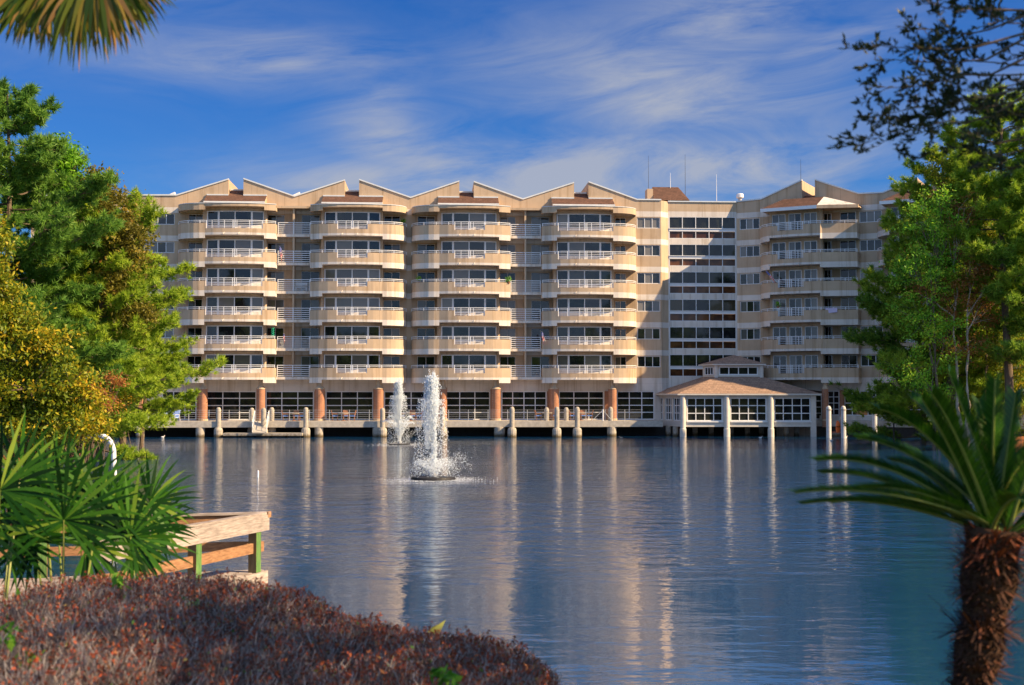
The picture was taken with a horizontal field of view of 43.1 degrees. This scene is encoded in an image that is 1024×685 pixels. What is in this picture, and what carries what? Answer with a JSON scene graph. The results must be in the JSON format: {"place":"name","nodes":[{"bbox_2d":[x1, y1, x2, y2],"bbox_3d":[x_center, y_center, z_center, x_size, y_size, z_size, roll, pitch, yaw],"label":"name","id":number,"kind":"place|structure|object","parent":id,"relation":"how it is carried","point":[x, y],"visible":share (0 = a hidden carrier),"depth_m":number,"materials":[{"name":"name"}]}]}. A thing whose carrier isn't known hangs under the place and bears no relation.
{"place":"outdoors","nodes":[
{"label":"outdoors","id":0,"kind":"place"},
{"bbox_2d":[0,435,1023,684],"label":"water","id":1,"kind":"structure","parent":0,"point":[654,559],"depth_m":35.56,"materials":[{"name":"blue liquid"}]},
{"bbox_2d":[223,432,302,437],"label":"floating dock","id":2,"kind":"object","parent":1,"relation":"on","point":[264,435],"visible":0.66,"depth_m":121.72,"materials":[{"name":"concrete"}]},
{"bbox_2d":[19,410,775,436],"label":"boardwalk","id":3,"kind":"structure","parent":1,"relation":"in","point":[349,427],"depth_m":125.85,"materials":[{"name":"concrete"}]},
{"bbox_2d":[514,421,602,426],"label":"terrace","id":4,"kind":"structure","parent":3,"relation":"attached to","point":[551,423],"depth_m":123.73,"materials":[{"name":"concrete"}]},
{"bbox_2d":[382,378,421,445],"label":"fountain","id":5,"kind":"object","parent":1,"relation":"on","point":[399,397],"visible":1,"depth_m":105.49,"materials":[{"name":"white liquid"}]},
{"bbox_2d":[384,370,482,482],"bbox_3d":[-3.717,4.057,63.632,6.376,5.534,6.429,1,-2,-14],"label":"fountain","id":6,"kind":"object","parent":1,"relation":"on","point":[432,402],"visible":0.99,"depth_m":63.52,"materials":[{"name":"white liquid"}]},
{"bbox_2d":[655,355,821,436],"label":"pavilion","id":7,"kind":"structure","parent":1,"relation":"in","point":[729,393],"depth_m":124.33,"materials":[{"name":"white paint"}]},
{"bbox_2d":[687,398,722,420],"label":"pavilion window","id":8,"kind":"structure","parent":7,"relation":"in","point":[698,409],"depth_m":124.24,"materials":[{"name":"glass"}]},
{"bbox_2d":[730,398,765,420],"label":"pavilion window","id":9,"kind":"structure","parent":7,"relation":"in","point":[742,409],"depth_m":124.30,"materials":[{"name":"glass"}]},
{"bbox_2d":[774,398,810,420],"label":"pavilion window","id":10,"kind":"structure","parent":7,"relation":"in","point":[786,409],"depth_m":124.39,"materials":[{"name":"glass"}]},
{"bbox_2d":[816,415,920,437],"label":"landing platform","id":11,"kind":"structure","parent":1,"relation":"in","point":[905,431],"depth_m":124.52,"materials":[{"name":"concrete"}]},
{"bbox_2d":[0,0,1023,360],"label":"sky","id":12,"kind":"structure","parent":0,"point":[520,98],"materials":[{"name":"blue"}]},
{"bbox_2d":[3,436,1023,459],"bbox_3d":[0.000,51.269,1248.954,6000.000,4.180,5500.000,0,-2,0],"label":"ground","id":13,"kind":"structure","parent":0,"point":[1022,438],"depth_m":88.01,"materials":[{"name":"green plant"}]},
{"bbox_2d":[0,123,57,394],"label":"pine tree","id":14,"kind":"object","parent":13,"relation":"on","point":[14,216],"visible":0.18,"depth_m":75.57,"materials":[{"name":"green plant"}]},
{"bbox_2d":[0,407,85,601],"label":"palmetto","id":15,"kind":"object","parent":13,"relation":"on","point":[9,490],"visible":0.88,"depth_m":10.23,"materials":[{"name":"green plant"}]},
{"bbox_2d":[0,208,122,511],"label":"broadleaf tree","id":16,"kind":"object","parent":13,"relation":"on","point":[35,400],"visible":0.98,"depth_m":32.82,"materials":[{"name":"yellow plant"}]},
{"bbox_2d":[3,387,123,505],"bbox_3d":[-11.949,4.215,33.839,3.458,6.364,1.945,0,-2,0],"label":"shrub","id":17,"kind":"object","parent":13,"relation":"on","point":[80,446],"visible":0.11,"depth_m":33.87,"materials":[{"name":"green plant"}]},
{"bbox_2d":[0,75,136,457],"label":"pine tree","id":18,"kind":"object","parent":13,"relation":"on","point":[38,155],"visible":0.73,"depth_m":78.97,"materials":[{"name":"green plant"}]},
{"bbox_2d":[0,150,139,453],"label":"pine tree","id":19,"kind":"object","parent":13,"relation":"on","point":[28,283],"visible":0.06,"depth_m":84.33,"materials":[{"name":"green plant"}]},
{"bbox_2d":[40,130,99,280],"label":"broadleaf tree","id":20,"kind":"object","parent":13,"relation":"on","point":[69,157],"visible":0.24,"depth_m":84.20,"materials":[{"name":"green plant"}]},
{"bbox_2d":[0,426,163,591],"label":"palmetto","id":21,"kind":"object","parent":13,"relation":"on","point":[71,517],"visible":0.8,"depth_m":10.64,"materials":[{"name":"green plant"}]},
{"bbox_2d":[0,0,176,66],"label":"cabbage palm","id":22,"kind":"object","parent":13,"relation":"on","point":[80,19],"visible":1,"depth_m":7.24,"materials":[{"name":"green plant"}]},
{"bbox_2d":[6,424,197,582],"bbox_3d":[-4.086,2.749,12.620,2.003,3.917,0.808,0,-2,0],"label":"palmetto","id":23,"kind":"object","parent":13,"relation":"on","point":[128,478],"visible":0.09,"depth_m":12.71,"materials":[{"name":"green plant"}]},
{"bbox_2d":[74,368,131,459],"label":"shrub","id":24,"kind":"object","parent":13,"relation":"on","point":[117,382],"visible":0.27,"depth_m":77.93,"materials":[{"name":"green plant"}]},
{"bbox_2d":[25,203,182,459],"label":"pine tree","id":25,"kind":"object","parent":13,"relation":"on","point":[147,387],"visible":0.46,"depth_m":83.20,"materials":[{"name":"green needle"},{"name":"bark"}]},
{"bbox_2d":[74,161,168,449],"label":"broadleaf tree","id":26,"kind":"object","parent":13,"relation":"on","point":[131,230],"visible":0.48,"depth_m":83.81,"materials":[{"name":"green plant"}]},
{"bbox_2d":[106,386,142,444],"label":"shrub","id":27,"kind":"object","parent":13,"relation":"on","point":[128,399],"visible":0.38,"depth_m":83.77,"materials":[{"name":"green plant"}]},
{"bbox_2d":[65,452,198,579],"bbox_3d":[-3.321,2.399,11.467,1.285,2.869,1.053,1,-2,-23],"label":"palmetto","id":28,"kind":"object","parent":13,"relation":"on","point":[148,556],"visible":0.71,"depth_m":11.22,"materials":[{"name":"green plant"}]},
{"bbox_2d":[0,511,270,602],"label":"dock","id":29,"kind":"object","parent":13,"relation":"on","point":[208,528],"visible":0.21,"depth_m":23.73,"materials":[{"name":"brown wood"}]},
{"bbox_2d":[64,185,226,449],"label":"pine tree","id":30,"kind":"object","parent":13,"relation":"on","point":[169,362],"visible":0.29,"depth_m":91.99,"materials":[{"name":"green needle"},{"name":"bark"}]},
{"bbox_2d":[127,310,179,447],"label":"pine tree","id":31,"kind":"object","parent":13,"relation":"on","point":[141,443],"visible":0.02,"depth_m":99.69,"materials":[{"name":"green plant"}]},
{"bbox_2d":[0,566,566,684],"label":"hedge","id":32,"kind":"object","parent":13,"relation":"on","point":[113,629],"visible":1,"depth_m":7.74,"materials":[{"name":"brown plant"}]},
{"bbox_2d":[31,177,1023,436],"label":"apartment building","id":33,"kind":"structure","parent":13,"relation":"on","point":[627,307],"depth_m":127.67,"materials":[{"name":"beige paint"}]},
{"bbox_2d":[149,242,173,252],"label":"window","id":34,"kind":"structure","parent":33,"relation":"in","point":[159,247],"depth_m":127.65,"materials":[{"name":"glass"}]},
{"bbox_2d":[162,391,195,419],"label":"ground floor window","id":35,"kind":"structure","parent":33,"relation":"in","point":[176,393],"depth_m":127.19,"materials":[{"name":"clear glass"}]},
{"bbox_2d":[207,391,255,419],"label":"ground floor window","id":36,"kind":"structure","parent":33,"relation":"in","point":[231,403],"depth_m":127.50,"materials":[{"name":"glass"}]},
{"bbox_2d":[202,351,266,372],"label":"bay window","id":37,"kind":"structure","parent":33,"relation":"in","point":[238,358],"depth_m":125.83,"materials":[{"name":"grey glass"}]},
{"bbox_2d":[202,322,266,343],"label":"bay window","id":38,"kind":"structure","parent":33,"relation":"in","point":[210,329],"depth_m":125.92,"materials":[{"name":"grey glass"}]},
{"bbox_2d":[202,294,266,314],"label":"bay window","id":39,"kind":"structure","parent":33,"relation":"in","point":[209,300],"depth_m":126.04,"materials":[{"name":"grey glass"}]},
{"bbox_2d":[202,265,267,285],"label":"bay window","id":40,"kind":"structure","parent":33,"relation":"in","point":[209,271],"depth_m":126.14,"materials":[{"name":"glass"}]},
{"bbox_2d":[203,236,267,256],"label":"bay window","id":41,"kind":"structure","parent":33,"relation":"in","point":[212,242],"depth_m":126.23,"materials":[{"name":"grey glass"}]},
{"bbox_2d":[203,208,267,228],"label":"bay window","id":42,"kind":"structure","parent":33,"relation":"in","point":[209,214],"depth_m":126.35,"materials":[{"name":"grey glass"}]},
{"bbox_2d":[267,356,283,376],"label":"balcony door","id":43,"kind":"structure","parent":33,"relation":"in","point":[271,360],"depth_m":127.90,"materials":[{"name":"black glass"}]},
{"bbox_2d":[267,328,283,347],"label":"balcony door","id":44,"kind":"structure","parent":33,"relation":"in","point":[277,331],"depth_m":128.03,"materials":[{"name":"black glass"}]},
{"bbox_2d":[267,271,283,290],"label":"balcony door","id":45,"kind":"structure","parent":33,"relation":"in","point":[271,274],"depth_m":128.25,"materials":[{"name":"grey glass"}]},
{"bbox_2d":[266,391,313,419],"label":"ground floor window","id":46,"kind":"structure","parent":33,"relation":"in","point":[285,401],"depth_m":127.84,"materials":[{"name":"glass"}]},
{"bbox_2d":[301,356,318,376],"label":"balcony door","id":47,"kind":"structure","parent":33,"relation":"in","point":[305,360],"depth_m":128.12,"materials":[{"name":"glass"}]},
{"bbox_2d":[301,328,318,347],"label":"balcony door","id":48,"kind":"structure","parent":33,"relation":"in","point":[304,331],"depth_m":128.22,"materials":[{"name":"grey glass"}]},
{"bbox_2d":[302,215,319,233],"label":"balcony door","id":49,"kind":"structure","parent":33,"relation":"in","point":[305,218],"depth_m":128.62,"materials":[{"name":"grey glass"}]},
{"bbox_2d":[326,391,372,419],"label":"ground floor window","id":50,"kind":"structure","parent":33,"relation":"in","point":[336,401],"depth_m":128.19,"materials":[{"name":"glass"}]},
{"bbox_2d":[320,351,382,372],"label":"bay window","id":51,"kind":"structure","parent":33,"relation":"in","point":[327,358],"depth_m":126.51,"materials":[{"name":"glass"}]},
{"bbox_2d":[320,323,382,343],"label":"bay window","id":52,"kind":"structure","parent":33,"relation":"in","point":[326,329],"depth_m":126.60,"materials":[{"name":"grey glass"}]},
{"bbox_2d":[320,294,382,314],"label":"bay window","id":53,"kind":"structure","parent":33,"relation":"in","point":[341,301],"depth_m":126.69,"materials":[{"name":"glass"}]},
{"bbox_2d":[320,266,383,286],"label":"bay window","id":54,"kind":"structure","parent":33,"relation":"in","point":[326,271],"depth_m":126.82,"materials":[{"name":"grey glass"}]},
{"bbox_2d":[321,237,383,257],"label":"bay window","id":55,"kind":"structure","parent":33,"relation":"in","point":[368,243],"depth_m":126.91,"materials":[{"name":"grey glass"}]},
{"bbox_2d":[321,209,383,228],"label":"bay window","id":56,"kind":"structure","parent":33,"relation":"in","point":[327,215],"depth_m":127.03,"materials":[{"name":"grey glass"}]},
{"bbox_2d":[384,391,437,419],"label":"ground floor window","id":57,"kind":"structure","parent":33,"relation":"in","point":[412,401],"depth_m":128.56,"materials":[{"name":"clear glass"}]},
{"bbox_2d":[417,356,434,367],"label":"window","id":58,"kind":"structure","parent":33,"relation":"in","point":[429,361],"depth_m":128.81,"materials":[{"name":"black glass"}]},
{"bbox_2d":[447,391,489,419],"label":"ground floor window","id":59,"kind":"structure","parent":33,"relation":"in","point":[459,403],"depth_m":128.91,"materials":[{"name":"glass"}]},
{"bbox_2d":[437,352,499,372],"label":"bay window","id":60,"kind":"structure","parent":33,"relation":"in","point":[459,359],"depth_m":127.19,"materials":[{"name":"grey glass"}]},
{"bbox_2d":[437,323,499,344],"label":"bay window","id":61,"kind":"structure","parent":33,"relation":"in","point":[444,329],"depth_m":127.31,"materials":[{"name":"grey glass"}]},
{"bbox_2d":[437,295,499,315],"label":"bay window","id":62,"kind":"structure","parent":33,"relation":"in","point":[485,301],"depth_m":127.41,"materials":[{"name":"grey glass"}]},
{"bbox_2d":[437,266,499,286],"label":"bay window","id":63,"kind":"structure","parent":33,"relation":"in","point":[445,272],"depth_m":127.53,"materials":[{"name":"grey glass"}]},
{"bbox_2d":[437,238,499,258],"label":"bay window","id":64,"kind":"structure","parent":33,"relation":"in","point":[492,244],"depth_m":127.62,"materials":[{"name":"glass"}]},
{"bbox_2d":[437,210,499,229],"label":"bay window","id":65,"kind":"structure","parent":33,"relation":"in","point":[443,216],"depth_m":127.75,"materials":[{"name":"glass"}]},
{"bbox_2d":[502,391,545,419],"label":"ground floor window","id":66,"kind":"structure","parent":33,"relation":"in","point":[522,401],"depth_m":129.25,"materials":[{"name":"glass"}]},
{"bbox_2d":[531,357,548,376],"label":"balcony door","id":67,"kind":"structure","parent":33,"relation":"in","point":[535,372],"depth_m":129.51,"materials":[{"name":"clear glass"}]},
{"bbox_2d":[531,301,548,318],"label":"balcony door","id":68,"kind":"structure","parent":33,"relation":"in","point":[535,305],"depth_m":129.73,"materials":[{"name":"grey glass"}]},
{"bbox_2d":[531,273,548,291],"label":"balcony door","id":69,"kind":"structure","parent":33,"relation":"in","point":[536,278],"depth_m":129.82,"materials":[{"name":"grey glass"}]},
{"bbox_2d":[531,245,548,263],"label":"balcony door","id":70,"kind":"structure","parent":33,"relation":"in","point":[535,257],"depth_m":129.92,"materials":[{"name":"grey glass"}]},
{"bbox_2d":[531,217,548,235],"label":"balcony door","id":71,"kind":"structure","parent":33,"relation":"in","point":[534,220],"depth_m":130.01,"materials":[{"name":"grey glass"}]},
{"bbox_2d":[559,391,603,419],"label":"ground floor window","id":72,"kind":"structure","parent":33,"relation":"in","point":[588,401],"depth_m":129.60,"materials":[{"name":"glass"}]},
{"bbox_2d":[552,352,613,372],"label":"bay window","id":73,"kind":"structure","parent":33,"relation":"in","point":[562,358],"depth_m":127.87,"materials":[{"name":"glass"}]},
{"bbox_2d":[552,324,613,344],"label":"bay window","id":74,"kind":"structure","parent":33,"relation":"in","point":[602,330],"depth_m":128.00,"materials":[{"name":"grey glass"}]},
{"bbox_2d":[552,295,613,315],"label":"bay window","id":75,"kind":"structure","parent":33,"relation":"in","point":[564,302],"depth_m":128.09,"materials":[{"name":"grey glass"}]},
{"bbox_2d":[552,267,613,287],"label":"bay window","id":76,"kind":"structure","parent":33,"relation":"in","point":[602,273],"depth_m":128.22,"materials":[{"name":"grey glass"}]},
{"bbox_2d":[552,239,613,259],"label":"bay window","id":77,"kind":"structure","parent":33,"relation":"in","point":[570,245],"depth_m":128.31,"materials":[{"name":"grey glass"}]},
{"bbox_2d":[552,211,613,230],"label":"bay window","id":78,"kind":"structure","parent":33,"relation":"in","point":[563,217],"depth_m":128.40,"materials":[{"name":"glass"}]},
{"bbox_2d":[617,391,653,419],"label":"ground floor window","id":79,"kind":"structure","parent":33,"relation":"in","point":[631,405],"depth_m":129.92,"materials":[{"name":"glass"}]},
{"bbox_2d":[637,356,659,366],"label":"window","id":80,"kind":"structure","parent":33,"relation":"in","point":[642,361],"depth_m":130.17,"materials":[{"name":"black glass"}]},
{"bbox_2d":[637,328,659,338],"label":"window","id":81,"kind":"structure","parent":33,"relation":"in","point":[642,333],"depth_m":130.30,"materials":[{"name":"black glass"}]},
{"bbox_2d":[637,301,659,310],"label":"window","id":82,"kind":"structure","parent":33,"relation":"in","point":[641,305],"depth_m":130.39,"materials":[{"name":"grey glass"}]},
{"bbox_2d":[637,273,659,283],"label":"window","id":83,"kind":"structure","parent":33,"relation":"in","point":[642,278],"depth_m":130.49,"materials":[{"name":"grey glass"}]},
{"bbox_2d":[637,245,659,255],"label":"window","id":84,"kind":"structure","parent":33,"relation":"in","point":[642,250],"depth_m":130.62,"materials":[{"name":"grey glass"}]},
{"bbox_2d":[637,217,659,227],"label":"window","id":85,"kind":"structure","parent":33,"relation":"in","point":[642,222],"depth_m":130.71,"materials":[{"name":"grey glass"}]},
{"bbox_2d":[670,355,731,375],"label":"ribbon window","id":86,"kind":"structure","parent":33,"relation":"in","point":[680,365],"depth_m":131.19,"materials":[{"name":"glass"}]},
{"bbox_2d":[669,299,735,320],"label":"ribbon window","id":87,"kind":"structure","parent":33,"relation":"in","point":[679,309],"depth_m":131.48,"materials":[{"name":"grey glass"}]},
{"bbox_2d":[669,272,735,293],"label":"ribbon window","id":88,"kind":"structure","parent":33,"relation":"in","point":[720,282],"depth_m":131.58,"materials":[{"name":"glass"}]},
{"bbox_2d":[669,244,735,265],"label":"ribbon window","id":89,"kind":"structure","parent":33,"relation":"in","point":[679,254],"depth_m":131.67,"materials":[{"name":"grey glass"}]},
{"bbox_2d":[669,217,735,238],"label":"ribbon window","id":90,"kind":"structure","parent":33,"relation":"in","point":[701,227],"depth_m":131.80,"materials":[{"name":"grey glass"}]},
{"bbox_2d":[670,327,736,348],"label":"ribbon window","id":91,"kind":"structure","parent":33,"relation":"in","point":[705,337],"depth_m":131.39,"materials":[{"name":"glass"}]},
{"bbox_2d":[740,301,759,311],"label":"window","id":92,"kind":"structure","parent":33,"relation":"in","point":[745,306],"depth_m":131.16,"materials":[{"name":"glass"}]},
{"bbox_2d":[740,273,759,284],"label":"window","id":93,"kind":"structure","parent":33,"relation":"in","point":[752,278],"depth_m":131.24,"materials":[{"name":"grey glass"}]},
{"bbox_2d":[740,245,759,256],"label":"window","id":94,"kind":"structure","parent":33,"relation":"in","point":[745,251],"depth_m":131.35,"materials":[{"name":"grey glass"}]},
{"bbox_2d":[740,218,759,229],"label":"window","id":95,"kind":"structure","parent":33,"relation":"in","point":[751,223],"depth_m":131.45,"materials":[{"name":"grey glass"}]},
{"bbox_2d":[828,391,838,414],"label":"ground floor window","id":96,"kind":"structure","parent":33,"relation":"in","point":[833,397],"depth_m":126.94,"materials":[{"name":"glass"}]},
{"bbox_2d":[859,210,881,222],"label":"window","id":97,"kind":"structure","parent":33,"relation":"in","point":[864,216],"depth_m":126.01,"materials":[{"name":"grey glass"}]},
{"bbox_2d":[860,239,881,250],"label":"window","id":98,"kind":"structure","parent":33,"relation":"in","point":[865,245],"depth_m":125.89,"materials":[{"name":"grey glass"}]},
{"bbox_2d":[828,236,975,443],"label":"pine tree","id":99,"kind":"object","parent":13,"relation":"on","point":[884,339],"visible":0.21,"depth_m":107.93,"materials":[{"name":"green plant"}]},
{"bbox_2d":[785,364,1023,684],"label":"sago palm","id":100,"kind":"object","parent":13,"relation":"on","point":[989,571],"visible":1,"depth_m":6.39,"materials":[{"name":"green plant"}]},
{"bbox_2d":[825,0,1023,178],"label":"oak tree","id":101,"kind":"object","parent":13,"relation":"on","point":[951,98],"visible":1,"depth_m":6.47,"materials":[{"name":"green plant"}]},
{"bbox_2d":[847,141,1004,418],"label":"pine tree","id":102,"kind":"object","parent":13,"relation":"on","point":[887,224],"visible":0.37,"depth_m":103.08,"materials":[{"name":"green plant"}]},
{"bbox_2d":[877,181,979,449],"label":"broadleaf tree","id":103,"kind":"object","parent":13,"relation":"on","point":[939,324],"visible":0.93,"depth_m":96.96,"materials":[{"name":"green plant"}]},
{"bbox_2d":[904,191,1005,446],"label":"broadleaf tree","id":104,"kind":"object","parent":13,"relation":"on","point":[973,273],"visible":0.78,"depth_m":96.92,"materials":[{"name":"green plant"}]},
{"bbox_2d":[893,148,1023,436],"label":"pine tree","id":105,"kind":"object","parent":13,"relation":"on","point":[989,371],"visible":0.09,"depth_m":106.31,"materials":[{"name":"green plant"}]},
{"bbox_2d":[907,156,1023,390],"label":"broadleaf tree","id":106,"kind":"object","parent":13,"relation":"on","point":[997,338],"visible":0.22,"depth_m":101.92,"materials":[{"name":"green plant"}]},
{"bbox_2d":[916,83,1023,414],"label":"pine tree","id":107,"kind":"object","parent":13,"relation":"on","point":[999,211],"visible":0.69,"depth_m":96.89,"materials":[{"name":"green plant"}]},
{"bbox_2d":[970,148,1023,367],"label":"pine tree","id":108,"kind":"object","parent":13,"relation":"on","point":[1014,352],"visible":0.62,"depth_m":95.67,"materials":[{"name":"green plant"}]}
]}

